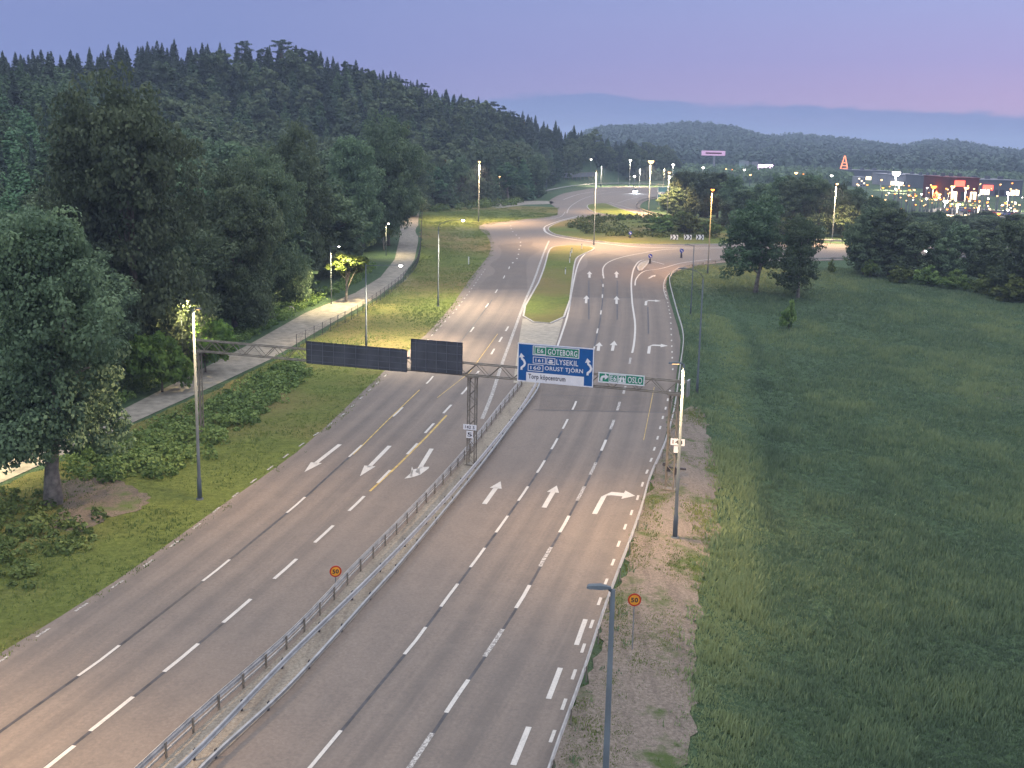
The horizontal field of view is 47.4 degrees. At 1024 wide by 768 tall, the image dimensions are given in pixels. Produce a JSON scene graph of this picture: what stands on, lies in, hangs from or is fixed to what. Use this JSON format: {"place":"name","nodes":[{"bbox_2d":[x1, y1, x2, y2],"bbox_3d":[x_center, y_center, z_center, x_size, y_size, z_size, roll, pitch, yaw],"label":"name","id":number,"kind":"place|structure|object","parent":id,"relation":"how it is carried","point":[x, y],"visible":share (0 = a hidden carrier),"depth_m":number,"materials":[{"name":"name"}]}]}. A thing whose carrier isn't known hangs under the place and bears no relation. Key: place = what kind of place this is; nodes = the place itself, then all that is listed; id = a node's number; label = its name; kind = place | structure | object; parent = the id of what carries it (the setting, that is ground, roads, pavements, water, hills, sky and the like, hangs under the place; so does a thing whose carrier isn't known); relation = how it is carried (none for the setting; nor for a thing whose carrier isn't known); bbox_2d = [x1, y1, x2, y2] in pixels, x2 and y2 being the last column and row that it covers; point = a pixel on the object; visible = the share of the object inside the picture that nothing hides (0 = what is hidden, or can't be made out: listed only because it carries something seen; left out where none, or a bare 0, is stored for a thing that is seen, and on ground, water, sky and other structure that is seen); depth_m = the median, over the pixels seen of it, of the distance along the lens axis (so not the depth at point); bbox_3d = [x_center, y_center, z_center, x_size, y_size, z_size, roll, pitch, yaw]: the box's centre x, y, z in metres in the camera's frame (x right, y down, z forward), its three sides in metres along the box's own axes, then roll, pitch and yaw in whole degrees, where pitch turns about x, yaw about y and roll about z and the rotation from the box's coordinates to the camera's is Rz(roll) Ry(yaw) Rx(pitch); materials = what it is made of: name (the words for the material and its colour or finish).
{"place":"outdoors","nodes":[
{"label":"outdoors","id":0,"kind":"place"},
{"bbox_2d":[0,213,418,482],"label":"path","id":1,"kind":"structure","parent":0,"point":[219,371],"depth_m":127.67,"materials":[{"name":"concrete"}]},
{"bbox_2d":[0,186,1010,767],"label":"road","id":2,"kind":"structure","parent":0,"point":[502,702],"depth_m":62.55,"materials":[{"name":"grey asphalt"}]},
{"bbox_2d":[0,279,664,767],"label":"road seams","id":3,"kind":"object","parent":2,"relation":"on","point":[430,619],"visible":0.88,"depth_m":59.08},
{"bbox_2d":[158,383,538,767],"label":"median gravel","id":4,"kind":"structure","parent":2,"relation":"on","point":[281,679],"depth_m":57.61,"materials":[{"name":"grey gravel"}]},
{"bbox_2d":[134,381,522,767],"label":"guard rail","id":5,"kind":"object","parent":4,"relation":"on","point":[162,745],"visible":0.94,"depth_m":56.37,"materials":[{"name":"metal"}]},
{"bbox_2d":[174,382,536,767],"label":"guard rail","id":6,"kind":"object","parent":4,"relation":"on","point":[203,744],"visible":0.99,"depth_m":56.89,"materials":[{"name":"metal"}]},
{"bbox_2d":[198,383,539,767],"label":"guard rail","id":7,"kind":"object","parent":4,"relation":"on","point":[210,758],"visible":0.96,"depth_m":56.90,"materials":[{"name":"metal"}]},
{"bbox_2d":[0,189,709,767],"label":"road markings","id":8,"kind":"object","parent":2,"relation":"on","point":[420,469],"visible":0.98,"depth_m":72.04,"materials":[{"name":"paint"}]},
{"bbox_2d":[354,334,653,490],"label":"old yellow road markings","id":9,"kind":"object","parent":2,"relation":"on","point":[396,466],"visible":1,"depth_m":92.38,"materials":[{"name":"paint"}]},
{"bbox_2d":[478,242,539,288],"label":"road patch","id":10,"kind":"object","parent":2,"relation":"on","point":[515,275],"visible":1,"depth_m":190.47,"materials":[{"name":"grey asphalt"}]},
{"bbox_2d":[514,319,562,382],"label":"median paving","id":11,"kind":"structure","parent":2,"relation":"on","point":[539,333],"depth_m":134.38,"materials":[{"name":"concrete"}]},
{"bbox_2d":[522,245,594,323],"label":"median grass","id":12,"kind":"structure","parent":2,"relation":"on","point":[549,300],"depth_m":169.25,"materials":[{"name":"plant"}]},
{"bbox_2d":[538,383,674,412],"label":"road patch","id":13,"kind":"object","parent":2,"relation":"on","point":[554,397],"visible":0.92,"depth_m":104.48,"materials":[{"name":"grey asphalt"}]},
{"bbox_2d":[587,203,642,216],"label":"splitter island","id":14,"kind":"structure","parent":2,"relation":"on","point":[603,208],"depth_m":339.38,"materials":[{"name":"green plant"}]},
{"bbox_2d":[572,253,665,298],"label":"road patch","id":15,"kind":"object","parent":2,"relation":"on","point":[646,287],"visible":1,"depth_m":178.29,"materials":[{"name":"grey asphalt"}]},
{"bbox_2d":[0,88,1023,767],"bbox_3d":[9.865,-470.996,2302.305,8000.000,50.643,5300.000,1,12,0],"label":"ground","id":16,"kind":"structure","parent":0,"point":[380,254],"depth_m":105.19,"materials":[{"name":"green plant"}]},
{"bbox_2d":[1,127,25,172],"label":"larch tree","id":17,"kind":"object","parent":16,"relation":"on","point":[10,142],"visible":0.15,"depth_m":183.14,"materials":[{"name":"green plant"}]},
{"bbox_2d":[7,157,30,198],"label":"larch tree","id":18,"kind":"object","parent":16,"relation":"on","point":[17,170],"visible":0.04,"depth_m":152.18,"materials":[{"name":"green plant"}]},
{"bbox_2d":[12,170,36,210],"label":"larch tree","id":19,"kind":"object","parent":16,"relation":"on","point":[22,189],"visible":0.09,"depth_m":138.81,"materials":[{"name":"green plant"}]},
{"bbox_2d":[31,143,55,194],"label":"larch tree","id":20,"kind":"object","parent":16,"relation":"on","point":[40,160],"visible":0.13,"depth_m":167.74,"materials":[{"name":"green plant"}]},
{"bbox_2d":[70,242,143,390],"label":"broadleaf tree","id":21,"kind":"object","parent":16,"relation":"on","point":[111,284],"visible":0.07,"depth_m":100.05,"materials":[{"name":"green plant"}]},
{"bbox_2d":[25,57,217,372],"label":"broadleaf tree","id":22,"kind":"object","parent":16,"relation":"on","point":[128,156],"visible":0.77,"depth_m":105.37,"materials":[{"name":"green plant"}]},
{"bbox_2d":[124,330,193,391],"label":"bush","id":23,"kind":"object","parent":16,"relation":"on","point":[152,357],"visible":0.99,"depth_m":101.91,"materials":[{"name":"green plant"}]},
{"bbox_2d":[139,217,205,336],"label":"broadleaf tree","id":24,"kind":"object","parent":16,"relation":"on","point":[187,246],"visible":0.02,"depth_m":117.81,"materials":[{"name":"green plant"}]},
{"bbox_2d":[153,208,238,335],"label":"broadleaf tree","id":25,"kind":"object","parent":16,"relation":"on","point":[205,263],"visible":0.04,"depth_m":121.83,"materials":[{"name":"green plant"}]},
{"bbox_2d":[187,314,238,371],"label":"bush","id":26,"kind":"object","parent":16,"relation":"on","point":[219,330],"visible":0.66,"depth_m":109.81,"materials":[{"name":"green plant"}]},
{"bbox_2d":[197,137,254,166],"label":"broadleaf tree","id":27,"kind":"object","parent":16,"relation":"on","point":[226,151],"visible":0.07,"depth_m":198.18,"materials":[{"name":"green plant"}]},
{"bbox_2d":[181,155,286,327],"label":"broadleaf tree","id":28,"kind":"object","parent":16,"relation":"on","point":[244,221],"visible":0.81,"depth_m":128.80,"materials":[{"name":"green plant"}]},
{"bbox_2d":[97,261,376,411],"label":"undergrowth","id":29,"kind":"object","parent":16,"relation":"on","point":[247,331],"visible":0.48,"depth_m":139.19,"materials":[{"name":"green plant"}]},
{"bbox_2d":[217,141,312,302],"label":"broadleaf tree","id":30,"kind":"object","parent":16,"relation":"on","point":[279,183],"visible":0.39,"depth_m":145.56,"materials":[{"name":"green plant"}]},
{"bbox_2d":[0,206,558,658],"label":"mown verge","id":31,"kind":"structure","parent":16,"relation":"on","point":[52,612],"depth_m":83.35,"materials":[{"name":"green plant"}]},
{"bbox_2d":[0,485,109,588],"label":"undergrowth","id":32,"kind":"object","parent":31,"relation":"on","point":[49,550],"visible":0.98,"depth_m":68.50,"materials":[{"name":"green plant"}]},
{"bbox_2d":[47,478,150,531],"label":"dirt patch","id":33,"kind":"object","parent":31,"relation":"on","point":[124,495],"visible":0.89,"depth_m":75.24,"materials":[{"name":"brown soil"}]},
{"bbox_2d":[0,205,136,505],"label":"broadleaf tree","id":34,"kind":"object","parent":33,"relation":"on","point":[50,302],"visible":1,"depth_m":70.61,"materials":[{"name":"green plant"}]},
{"bbox_2d":[59,353,313,482],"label":"undergrowth","id":35,"kind":"object","parent":31,"relation":"on","point":[151,449],"visible":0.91,"depth_m":89.19,"materials":[{"name":"green plant"}]},
{"bbox_2d":[192,307,203,500],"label":"street lamp","id":36,"kind":"object","parent":31,"relation":"on","point":[199,492],"visible":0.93,"depth_m":74.54,"materials":[{"name":"grey metal"}]},
{"bbox_2d":[296,212,422,346],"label":"wire fence","id":37,"kind":"object","parent":31,"relation":"on","point":[410,269],"visible":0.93,"depth_m":149.56,"materials":[{"name":"metal"}]},
{"bbox_2d":[264,118,335,276],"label":"broadleaf tree","id":38,"kind":"object","parent":16,"relation":"on","point":[316,212],"visible":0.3,"depth_m":162.68,"materials":[{"name":"green plant"}]},
{"bbox_2d":[276,192,323,299],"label":"larch tree","id":39,"kind":"object","parent":16,"relation":"on","point":[298,237],"visible":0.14,"depth_m":154.74,"materials":[{"name":"green plant"}]},
{"bbox_2d":[296,196,340,261],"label":"broadleaf tree","id":40,"kind":"object","parent":16,"relation":"on","point":[330,242],"visible":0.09,"depth_m":169.13,"materials":[{"name":"green plant"}]},
{"bbox_2d":[0,39,684,225],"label":"hillside forest","id":41,"kind":"object","parent":16,"relation":"on","point":[267,98],"visible":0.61,"depth_m":366.48,"materials":[{"name":"green plant"}]},
{"bbox_2d":[315,178,372,277],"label":"broadleaf tree","id":42,"kind":"object","parent":16,"relation":"on","point":[349,229],"visible":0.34,"depth_m":173.60,"materials":[{"name":"green plant"}]},
{"bbox_2d":[325,252,369,300],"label":"young tree","id":43,"kind":"object","parent":16,"relation":"on","point":[342,264],"visible":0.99,"depth_m":152.89,"materials":[{"name":"green plant"}]},
{"bbox_2d":[325,134,385,248],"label":"broadleaf tree","id":44,"kind":"object","parent":16,"relation":"on","point":[353,172],"visible":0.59,"depth_m":191.39,"materials":[{"name":"green plant"}]},
{"bbox_2d":[360,108,426,245],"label":"broadleaf tree","id":45,"kind":"object","parent":16,"relation":"on","point":[398,197],"visible":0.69,"depth_m":214.38,"materials":[{"name":"green plant"}]},
{"bbox_2d":[406,142,437,213],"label":"broadleaf tree","id":46,"kind":"object","parent":16,"relation":"on","point":[427,159],"visible":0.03,"depth_m":289.91,"materials":[{"name":"green plant"}]},
{"bbox_2d":[191,339,689,491],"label":"sign gantry","id":47,"kind":"object","parent":16,"relation":"on","point":[475,399],"visible":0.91,"depth_m":83.02,"materials":[{"name":"metal"}]},
{"bbox_2d":[306,341,406,371],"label":"gantry sign","id":48,"kind":"object","parent":47,"relation":"attached to","point":[359,356],"visible":1,"depth_m":85.10,"materials":[{"name":"metal"}]},
{"bbox_2d":[411,339,462,374],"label":"gantry sign","id":49,"kind":"object","parent":47,"relation":"attached to","point":[436,356],"visible":1,"depth_m":83.01,"materials":[{"name":"metal"}]},
{"bbox_2d":[517,343,594,386],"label":"direction sign","id":50,"kind":"object","parent":47,"relation":"attached to","point":[555,364],"visible":1,"depth_m":80.10,"materials":[{"name":"blue metal"}]},
{"bbox_2d":[598,372,644,385],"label":"direction sign","id":51,"kind":"object","parent":47,"relation":"attached to","point":[617,378],"visible":1,"depth_m":78.75,"materials":[{"name":"green metal"}]},
{"bbox_2d":[433,164,459,207],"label":"conifer tree","id":52,"kind":"object","parent":16,"relation":"on","point":[450,196],"visible":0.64,"depth_m":333.42,"materials":[{"name":"green plant"}]},
{"bbox_2d":[448,155,476,203],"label":"broadleaf tree","id":53,"kind":"object","parent":16,"relation":"on","point":[464,177],"visible":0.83,"depth_m":341.85,"materials":[{"name":"green plant"}]},
{"bbox_2d":[428,195,523,211],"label":"undergrowth","id":54,"kind":"object","parent":16,"relation":"on","point":[487,203],"visible":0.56,"depth_m":342.21,"materials":[{"name":"green plant"}]},
{"bbox_2d":[466,169,487,201],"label":"broadleaf tree","id":55,"kind":"object","parent":16,"relation":"on","point":[479,190],"visible":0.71,"depth_m":351.74,"materials":[{"name":"green plant"}]},
{"bbox_2d":[481,165,503,202],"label":"conifer tree","id":56,"kind":"object","parent":16,"relation":"on","point":[491,180],"visible":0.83,"depth_m":365.92,"materials":[{"name":"green plant"}]},
{"bbox_2d":[494,162,520,199],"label":"broadleaf tree","id":57,"kind":"object","parent":16,"relation":"on","point":[507,171],"visible":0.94,"depth_m":371.39,"materials":[{"name":"green plant"}]},
{"bbox_2d":[510,159,537,199],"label":"conifer tree","id":58,"kind":"object","parent":16,"relation":"on","point":[525,179],"visible":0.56,"depth_m":388.21,"materials":[{"name":"green plant"}]},
{"bbox_2d":[528,152,549,197],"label":"broadleaf tree","id":59,"kind":"object","parent":16,"relation":"on","point":[538,163],"visible":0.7,"depth_m":404.13,"materials":[{"name":"green plant"}]},
{"bbox_2d":[587,583,614,767],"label":"street lamp","id":60,"kind":"object","parent":16,"relation":"on","point":[600,586],"visible":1,"depth_m":34.66,"materials":[{"name":"grey metal"}]},
{"bbox_2d":[554,406,720,767],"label":"gravel strip","id":61,"kind":"object","parent":16,"relation":"on","point":[658,700],"visible":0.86,"depth_m":56.56,"materials":[{"name":"beige gravel"}]},
{"bbox_2d":[555,408,722,767],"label":"weeds","id":62,"kind":"object","parent":61,"relation":"on","point":[656,534],"visible":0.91,"depth_m":65.36,"materials":[{"name":"green plant"}]},
{"bbox_2d":[669,361,684,538],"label":"street lamp","id":63,"kind":"object","parent":61,"relation":"on","point":[675,528],"visible":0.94,"depth_m":69.80,"materials":[{"name":"grey metal"}]},
{"bbox_2d":[548,217,743,244],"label":"roundabout island","id":64,"kind":"structure","parent":16,"relation":"on","point":[560,228],"depth_m":243.37,"materials":[{"name":"green plant"}]},
{"bbox_2d":[565,213,725,238],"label":"undergrowth","id":65,"kind":"object","parent":64,"relation":"on","point":[583,222],"visible":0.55,"depth_m":255.52,"materials":[{"name":"green plant"}]},
{"bbox_2d":[645,214,686,232],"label":"bush","id":66,"kind":"object","parent":64,"relation":"on","point":[663,223],"visible":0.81,"depth_m":251.07,"materials":[{"name":"green plant"}]},
{"bbox_2d":[672,212,704,234],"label":"bush","id":67,"kind":"object","parent":64,"relation":"on","point":[693,224],"visible":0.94,"depth_m":248.47,"materials":[{"name":"green plant"}]},
{"bbox_2d":[656,186,690,214],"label":"broadleaf tree","id":68,"kind":"object","parent":16,"relation":"on","point":[679,194],"visible":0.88,"depth_m":319.04,"materials":[{"name":"green plant"}]},
{"bbox_2d":[669,169,699,212],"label":"broadleaf tree","id":69,"kind":"object","parent":16,"relation":"on","point":[684,179],"visible":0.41,"depth_m":328.82,"materials":[{"name":"green plant"}]},
{"bbox_2d":[683,170,711,216],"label":"broadleaf tree","id":70,"kind":"object","parent":16,"relation":"on","point":[697,190],"visible":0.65,"depth_m":314.64,"materials":[{"name":"green plant"}]},
{"bbox_2d":[697,172,728,218],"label":"broadleaf tree","id":71,"kind":"object","parent":16,"relation":"on","point":[716,179],"visible":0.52,"depth_m":307.36,"materials":[{"name":"green plant"}]},
{"bbox_2d":[714,174,752,216],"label":"broadleaf tree","id":72,"kind":"object","parent":16,"relation":"on","point":[732,184],"visible":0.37,"depth_m":296.69,"materials":[{"name":"green plant"}]},
{"bbox_2d":[727,189,757,219],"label":"broadleaf tree","id":73,"kind":"object","parent":16,"relation":"on","point":[739,198],"visible":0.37,"depth_m":266.20,"materials":[{"name":"green plant"}]},
{"bbox_2d":[718,194,790,292],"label":"broadleaf tree","id":74,"kind":"object","parent":16,"relation":"on","point":[751,228],"visible":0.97,"depth_m":165.90,"materials":[{"name":"green plant"}]},
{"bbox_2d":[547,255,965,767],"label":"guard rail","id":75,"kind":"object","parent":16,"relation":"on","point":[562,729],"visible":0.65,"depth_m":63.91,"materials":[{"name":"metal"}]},
{"bbox_2d":[757,173,788,226],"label":"broadleaf tree","id":76,"kind":"object","parent":16,"relation":"on","point":[774,191],"visible":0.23,"depth_m":261.67,"materials":[{"name":"green plant"}]},
{"bbox_2d":[779,299,796,328],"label":"bush","id":77,"kind":"object","parent":16,"relation":"on","point":[788,317],"visible":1,"depth_m":144.56,"materials":[{"name":"green plant"}]},
{"bbox_2d":[771,177,810,233],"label":"broadleaf tree","id":78,"kind":"object","parent":16,"relation":"on","point":[791,190],"visible":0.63,"depth_m":257.28,"materials":[{"name":"green plant"}]},
{"bbox_2d":[563,120,1023,174],"bbox_3d":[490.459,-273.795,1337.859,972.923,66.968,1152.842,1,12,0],"label":"forest","id":79,"kind":"object","parent":16,"relation":"on","point":[689,141],"visible":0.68,"depth_m":1156.92,"materials":[{"name":"green plant"}]},
{"bbox_2d":[764,213,828,297],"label":"broadleaf tree","id":80,"kind":"object","parent":16,"relation":"on","point":[802,237],"visible":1,"depth_m":162.29,"materials":[{"name":"green plant"}]},
{"bbox_2d":[789,172,822,224],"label":"broadleaf tree","id":81,"kind":"object","parent":16,"relation":"on","point":[812,203],"visible":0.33,"depth_m":258.24,"materials":[{"name":"green plant"}]},
{"bbox_2d":[805,177,839,235],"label":"broadleaf tree","id":82,"kind":"object","parent":16,"relation":"on","point":[822,217],"visible":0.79,"depth_m":255.51,"materials":[{"name":"green plant"}]},
{"bbox_2d":[630,163,1023,185],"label":"distant wood","id":83,"kind":"object","parent":16,"relation":"on","point":[763,175],"visible":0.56,"depth_m":682.59,"materials":[{"name":"green plant"}]},
{"bbox_2d":[827,189,858,236],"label":"broadleaf tree","id":84,"kind":"object","parent":16,"relation":"on","point":[845,203],"visible":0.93,"depth_m":251.82,"materials":[{"name":"green plant"}]},
{"bbox_2d":[841,204,892,274],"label":"broadleaf tree","id":85,"kind":"object","parent":16,"relation":"on","point":[857,252],"visible":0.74,"depth_m":189.11,"materials":[{"name":"green plant"}]},
{"bbox_2d":[866,206,916,275],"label":"broadleaf tree","id":86,"kind":"object","parent":16,"relation":"on","point":[896,216],"visible":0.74,"depth_m":187.26,"materials":[{"name":"green plant"}]},
{"bbox_2d":[886,265,914,282],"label":"bush","id":87,"kind":"object","parent":16,"relation":"on","point":[899,274],"visible":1,"depth_m":181.63,"materials":[{"name":"green plant"}]},
{"bbox_2d":[883,220,944,276],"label":"broadleaf tree","id":88,"kind":"object","parent":16,"relation":"on","point":[919,236],"visible":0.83,"depth_m":184.53,"materials":[{"name":"green plant"}]},
{"bbox_2d":[913,264,943,284],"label":"bush","id":89,"kind":"object","parent":16,"relation":"on","point":[927,275],"visible":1,"depth_m":178.74,"materials":[{"name":"green plant"}]},
{"bbox_2d":[922,173,979,201],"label":"store building","id":90,"kind":"structure","parent":16,"relation":"on","point":[942,182],"depth_m":452.54,"materials":[{"name":"beige"}]},
{"bbox_2d":[926,221,981,277],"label":"broadleaf tree","id":91,"kind":"object","parent":16,"relation":"on","point":[962,240],"visible":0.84,"depth_m":182.29,"materials":[{"name":"green plant"}]},
{"bbox_2d":[941,268,971,289],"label":"bush","id":92,"kind":"object","parent":16,"relation":"on","point":[953,280],"visible":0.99,"depth_m":175.34,"materials":[{"name":"green plant"}]},
{"bbox_2d":[962,229,1007,277],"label":"broadleaf tree","id":93,"kind":"object","parent":16,"relation":"on","point":[989,253],"visible":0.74,"depth_m":179.10,"materials":[{"name":"green plant"}]},
{"bbox_2d":[969,274,1002,293],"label":"bush","id":94,"kind":"object","parent":16,"relation":"on","point":[983,285],"visible":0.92,"depth_m":171.26,"materials":[{"name":"green plant"}]},
{"bbox_2d":[972,176,1023,196],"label":"store building","id":95,"kind":"structure","parent":16,"relation":"on","point":[987,182],"depth_m":511.01,"materials":[{"name":"beige"}]},
{"bbox_2d":[985,218,1023,297],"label":"broadleaf tree","id":96,"kind":"object","parent":16,"relation":"on","point":[1000,272],"visible":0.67,"depth_m":167.73,"materials":[{"name":"green plant"}]},
{"bbox_2d":[989,273,1023,301],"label":"bush","id":97,"kind":"object","parent":16,"relation":"on","point":[1010,290],"visible":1,"depth_m":164.90,"materials":[{"name":"green plant"}]},
{"bbox_2d":[0,0,1023,149],"label":"sky","id":98,"kind":"structure","parent":0,"point":[890,71],"materials":[{"name":"blue"}]},
{"bbox_2d":[872,171,914,185],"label":"store building","id":99,"kind":"structure","parent":0,"point":[888,178],"depth_m":632.12,"materials":[{"name":"beige"}]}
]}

